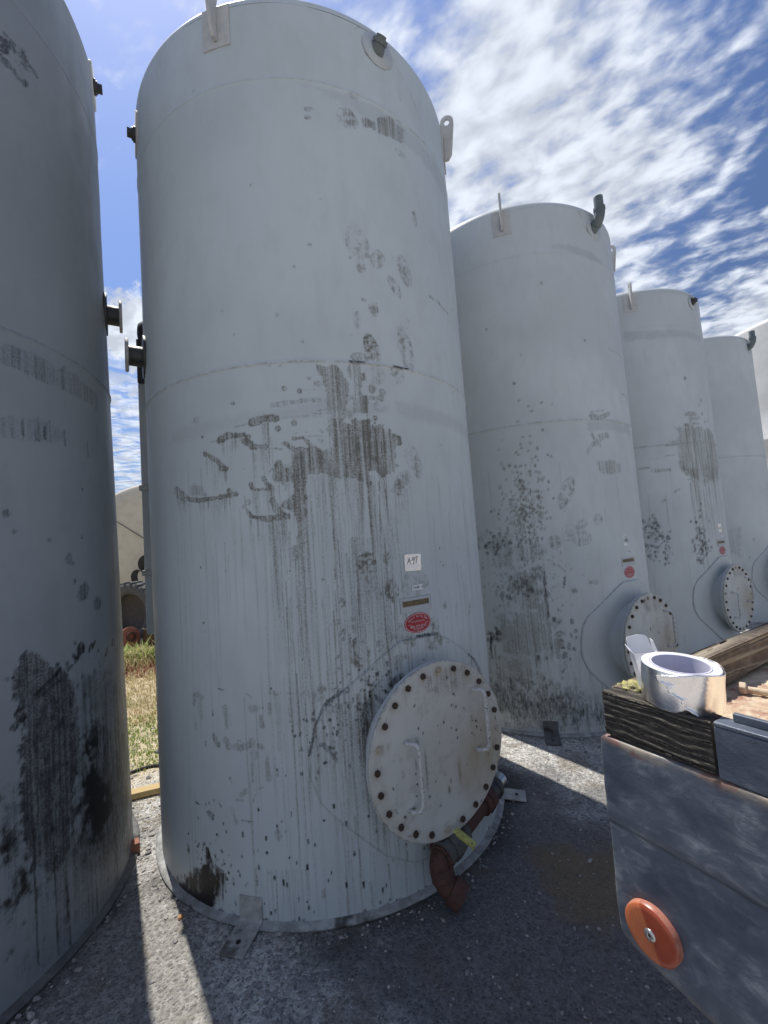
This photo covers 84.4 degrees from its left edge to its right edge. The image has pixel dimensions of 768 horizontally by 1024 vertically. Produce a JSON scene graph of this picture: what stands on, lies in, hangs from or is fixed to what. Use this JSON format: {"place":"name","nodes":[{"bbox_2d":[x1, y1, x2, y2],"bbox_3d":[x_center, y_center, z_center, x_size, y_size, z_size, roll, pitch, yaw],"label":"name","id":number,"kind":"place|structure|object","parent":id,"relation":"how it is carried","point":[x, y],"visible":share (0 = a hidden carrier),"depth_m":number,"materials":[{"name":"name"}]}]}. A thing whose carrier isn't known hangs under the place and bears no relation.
{"place":"outdoors","nodes":[
{"label":"outdoors","id":0,"kind":"place"},
{"bbox_2d":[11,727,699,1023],"bbox_3d":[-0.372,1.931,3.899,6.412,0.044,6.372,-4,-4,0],"label":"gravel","id":1,"kind":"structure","parent":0,"point":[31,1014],"depth_m":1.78,"materials":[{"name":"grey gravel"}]},
{"bbox_2d":[7,624,762,1023],"bbox_3d":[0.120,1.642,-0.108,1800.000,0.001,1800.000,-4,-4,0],"label":"ground","id":2,"kind":"structure","parent":0,"point":[427,966],"depth_m":1.71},
{"bbox_2d":[0,0,139,1023],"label":"storage tank","id":3,"kind":"object","parent":2,"relation":"on","point":[69,829],"visible":1,"depth_m":1.92,"materials":[{"name":"metal"}]},
{"bbox_2d":[115,484,144,583],"bbox_3d":[-5.933,1.686,12.416,3.929,4.385,5.696,-3,-4,-17],"label":"storage tank","id":4,"kind":"object","parent":2,"relation":"on","point":[129,513],"visible":0.06,"depth_m":9.66,"materials":[{"name":"beige metal"}]},
{"bbox_2d":[123,627,139,647],"bbox_3d":[-4.755,2.315,7.804,0.381,0.395,0.380,-6,-4,24],"label":"rusty housing","id":5,"kind":"object","parent":2,"relation":"on","point":[131,635],"visible":0.54,"depth_m":7.74,"materials":[{"name":"orange metal"}]},
{"bbox_2d":[120,580,146,637],"bbox_3d":[-4.962,1.998,8.406,1.234,1.235,0.340,-5,-4,14],"label":"old tyre","id":6,"kind":"object","parent":2,"relation":"on","point":[133,601],"visible":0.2,"depth_m":8.44,"materials":[{"name":"rubber"}]},
{"bbox_2d":[131,837,139,852],"bbox_3d":[-1.424,1.889,2.376,0.090,0.056,0.060,-1,-5,-37],"label":"brick","id":7,"kind":"object","parent":2,"relation":"on","point":[135,845],"visible":0.48,"depth_m":2.37,"materials":[{"name":"red brick"}]},
{"bbox_2d":[131,569,140,580],"bbox_3d":[-5.227,1.394,9.016,0.328,0.350,0.081,-5,-4,6],"label":"curved blade","id":8,"kind":"object","parent":2,"relation":"on","point":[134,575],"visible":0.61,"depth_m":9.01,"materials":[{"name":"black metal"}]},
{"bbox_2d":[124,636,154,666],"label":"green weeds","id":9,"kind":"object","parent":2,"relation":"on","point":[137,647],"visible":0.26,"depth_m":6.47,"materials":[{"name":"green plant"}]},
{"bbox_2d":[124,641,154,672],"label":"dry grass","id":10,"kind":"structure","parent":2,"relation":"on","point":[132,664],"depth_m":6.29,"materials":[{"name":"beige plant"}]},
{"bbox_2d":[125,662,154,678],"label":"red weeds","id":11,"kind":"object","parent":2,"relation":"on","point":[144,670],"visible":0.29,"depth_m":6.04,"materials":[{"name":"brown plant"}]},
{"bbox_2d":[125,642,156,727],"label":"dry grass","id":12,"kind":"structure","parent":2,"relation":"on","point":[131,693],"depth_m":5.06,"materials":[{"name":"beige plant"}]},
{"bbox_2d":[138,555,144,571],"bbox_3d":[-5.076,1.131,9.114,0.452,0.439,0.095,-5,-4,6],"label":"curved blade","id":13,"kind":"object","parent":2,"relation":"on","point":[141,563],"visible":0.28,"depth_m":9.11,"materials":[{"name":"black metal"}]},
{"bbox_2d":[128,712,158,772],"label":"green weeds","id":14,"kind":"object","parent":2,"relation":"on","point":[145,742],"visible":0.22,"depth_m":3.79,"materials":[{"name":"green plant"}]},
{"bbox_2d":[130,764,158,773],"bbox_3d":[-1.966,2.002,3.224,0.573,0.024,0.096,-2,-4,-28],"label":"rubber hose","id":15,"kind":"object","parent":2,"relation":"on","point":[145,767],"visible":0.39,"depth_m":3.31,"materials":[{"name":"black rubber"}]},
{"bbox_2d":[130,767,159,831],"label":"dry litter","id":16,"kind":"object","parent":2,"relation":"on","point":[147,801],"visible":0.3,"depth_m":2.83,"materials":[{"name":"brown plant"}]},
{"bbox_2d":[131,783,159,799],"bbox_3d":[-1.594,1.946,2.981,0.928,0.040,0.085,-3,-4,-20],"label":"lumber","id":17,"kind":"object","parent":2,"relation":"on","point":[145,791],"visible":0.2,"depth_m":2.93,"materials":[{"name":"beige wood"}]},
{"bbox_2d":[142,628,154,646],"bbox_3d":[-4.308,2.325,7.881,0.330,0.367,0.330,-4,-4,0],"label":"bucket","id":18,"kind":"object","parent":2,"relation":"on","point":[146,636],"visible":0.3,"depth_m":7.74,"materials":[{"name":"plastic"}]},
{"bbox_2d":[125,0,526,959],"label":"storage tank","id":19,"kind":"object","parent":2,"relation":"on","point":[329,728],"visible":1,"depth_m":2.06,"materials":[{"name":"metal"}]},
{"bbox_2d":[450,192,678,745],"bbox_3d":[1.498,-0.443,4.490,2.314,4.554,2.344,-4,-4,0],"label":"storage tank","id":20,"kind":"object","parent":2,"relation":"on","point":[571,602],"visible":0.69,"depth_m":3.54,"materials":[{"name":"metal"}]},
{"bbox_2d":[601,623,767,1023],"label":"flatbed truck","id":21,"kind":"object","parent":2,"relation":"on","point":[687,801],"visible":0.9,"depth_m":0.59,"materials":[{"name":"grey metal"}]},
{"bbox_2d":[614,679,641,693],"bbox_3d":[0.414,0.296,0.710,0.060,0.025,0.058,-4,-4,0],"label":"rag","id":22,"kind":"object","parent":21,"relation":"on","point":[631,684],"visible":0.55,"depth_m":0.70,"materials":[{"name":"yellow fabric"}]},
{"bbox_2d":[625,634,657,687],"bbox_3d":[0.437,0.279,0.692,0.065,0.153,0.024,-4,-4,0],"label":"carton","id":23,"kind":"object","parent":21,"relation":"on","point":[639,646],"visible":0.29,"depth_m":0.70,"materials":[{"name":"white cardboard"}]},
{"bbox_2d":[641,652,726,716],"bbox_3d":[0.446,0.259,0.633,0.106,0.074,0.110,-4,-4,0],"label":"tape roll","id":24,"kind":"object","parent":21,"relation":"on","point":[673,682],"visible":1,"depth_m":0.60,"materials":[{"name":"silver metal"}]},
{"bbox_2d":[616,282,754,654],"bbox_3d":[3.427,-0.485,5.993,2.231,4.554,2.318,-4,-4,0],"label":"storage tank","id":25,"kind":"object","parent":2,"relation":"on","point":[700,584],"visible":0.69,"depth_m":5.01,"materials":[{"name":"metal"}]},
{"bbox_2d":[703,330,767,624],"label":"storage tank","id":26,"kind":"object","parent":2,"relation":"on","point":[742,457],"visible":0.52,"depth_m":6.51,"materials":[{"name":"metal"}]},
{"bbox_2d":[734,319,767,466],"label":"storage tank","id":27,"kind":"object","parent":2,"relation":"on","point":[760,354],"visible":0.1,"depth_m":9.69,"materials":[{"name":"metal"}]},
{"bbox_2d":[64,0,767,493],"label":"sky","id":28,"kind":"structure","parent":0,"point":[658,109],"materials":[{"name":"blue"}]},
{"bbox_2d":[739,682,767,695],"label":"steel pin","id":29,"kind":"object","parent":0,"point":[744,688],"visible":1,"depth_m":0.80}
]}

